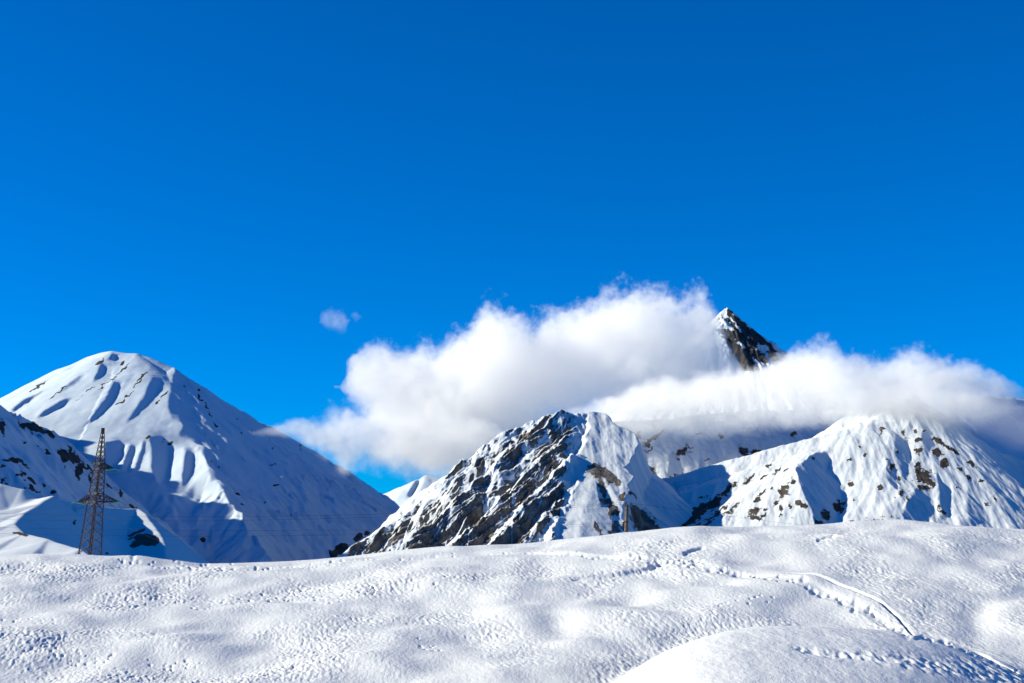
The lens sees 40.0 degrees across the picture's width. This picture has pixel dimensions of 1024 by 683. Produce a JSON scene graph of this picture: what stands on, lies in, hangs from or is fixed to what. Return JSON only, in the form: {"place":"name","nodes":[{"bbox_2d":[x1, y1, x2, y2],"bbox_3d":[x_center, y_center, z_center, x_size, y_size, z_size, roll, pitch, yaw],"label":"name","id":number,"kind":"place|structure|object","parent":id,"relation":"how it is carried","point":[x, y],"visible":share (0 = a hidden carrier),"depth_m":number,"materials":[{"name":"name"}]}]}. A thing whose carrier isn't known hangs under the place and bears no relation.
{"place":"outdoors","nodes":[
{"label":"outdoors","id":0,"kind":"place"},
{"bbox_2d":[0,405,201,556],"bbox_3d":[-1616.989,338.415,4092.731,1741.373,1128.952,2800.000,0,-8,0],"label":"mountain","id":1,"kind":"structure","parent":0,"point":[34,456],"depth_m":3387.06,"materials":[{"name":"white snow"}]},
{"bbox_2d":[0,484,208,562],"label":"hill","id":2,"kind":"structure","parent":0,"point":[130,531],"depth_m":679.87,"materials":[{"name":"white snow"}]},
{"bbox_2d":[0,351,399,562],"bbox_3d":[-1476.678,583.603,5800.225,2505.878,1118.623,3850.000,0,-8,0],"label":"mountain","id":3,"kind":"structure","parent":0,"point":[204,448],"depth_m":5193.90,"materials":[{"name":"white snow"}]},
{"bbox_2d":[383,475,438,506],"bbox_3d":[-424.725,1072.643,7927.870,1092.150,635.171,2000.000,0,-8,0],"label":"mountain","id":4,"kind":"structure","parent":0,"point":[401,496],"depth_m":7810.75,"materials":[{"name":"white snow"}]},
{"bbox_2d":[0,519,1023,682],"bbox_3d":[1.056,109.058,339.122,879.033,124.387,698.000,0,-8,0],"label":"ground","id":5,"kind":"structure","parent":0,"point":[889,601],"depth_m":77.42,"materials":[{"name":"white snow"}]},
{"bbox_2d":[71,428,125,555],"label":"lattice pylon","id":6,"kind":"object","parent":5,"relation":"on","point":[99,468],"visible":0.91,"depth_m":170.95,"materials":[{"name":"metal"}]},
{"bbox_2d":[123,471,357,543],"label":"overhead wire","id":7,"kind":"object","parent":6,"relation":"attached to","point":[217,502],"visible":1,"depth_m":203.41,"materials":[{"name":"grey metal"}]},
{"bbox_2d":[622,502,628,531],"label":"utility pole","id":8,"kind":"object","parent":5,"relation":"on","point":[626,521],"visible":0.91,"depth_m":102.59,"materials":[{"name":"brown wood"}]},
{"bbox_2d":[2,523,607,530],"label":"overhead wire","id":9,"kind":"object","parent":8,"relation":"attached to","point":[268,530],"visible":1,"depth_m":102.23,"materials":[{"name":"black metal"}]},
{"bbox_2d":[1,504,618,520],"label":"overhead wire","id":10,"kind":"object","parent":8,"relation":"attached to","point":[327,518],"visible":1,"depth_m":103.66,"materials":[{"name":"grey metal"}]},
{"bbox_2d":[0,502,623,516],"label":"overhead wire","id":11,"kind":"object","parent":8,"relation":"attached to","point":[318,515],"visible":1,"depth_m":102.93,"materials":[{"name":"grey metal"}]},
{"bbox_2d":[32,524,619,535],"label":"overhead wire","id":12,"kind":"object","parent":8,"relation":"attached to","point":[354,534],"visible":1,"depth_m":102.91,"materials":[{"name":"black metal"}]},
{"bbox_2d":[0,0,1023,493],"label":"sky","id":13,"kind":"structure","parent":0,"point":[397,238],"materials":[{"name":"blue"}]},
{"bbox_2d":[339,409,692,556],"bbox_3d":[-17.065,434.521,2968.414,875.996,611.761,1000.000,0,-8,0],"label":"mountain","id":14,"kind":"structure","parent":0,"point":[566,461],"depth_m":2902.70,"materials":[{"name":"white snow"}]},
{"bbox_2d":[609,308,859,421],"bbox_3d":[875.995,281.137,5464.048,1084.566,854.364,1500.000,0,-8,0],"label":"mountain","id":15,"kind":"structure","parent":0,"point":[726,360],"depth_m":5241.66,"materials":[{"name":"white snow"}]},
{"bbox_2d":[613,410,858,478],"bbox_3d":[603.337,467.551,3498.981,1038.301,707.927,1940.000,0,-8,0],"label":"mountain","id":16,"kind":"structure","parent":0,"point":[677,446],"depth_m":3909.12,"materials":[{"name":"white snow"}]},
{"bbox_2d":[662,398,1023,528],"bbox_3d":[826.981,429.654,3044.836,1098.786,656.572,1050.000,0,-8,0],"label":"mountain","id":17,"kind":"structure","parent":0,"point":[902,458],"depth_m":3020.07,"materials":[{"name":"white snow"}]},
{"bbox_2d":[935,394,1023,459],"bbox_3d":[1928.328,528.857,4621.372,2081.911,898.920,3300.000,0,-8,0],"label":"mountain","id":18,"kind":"structure","parent":0,"point":[996,423],"depth_m":4162.87,"materials":[{"name":"white snow"}]}
]}

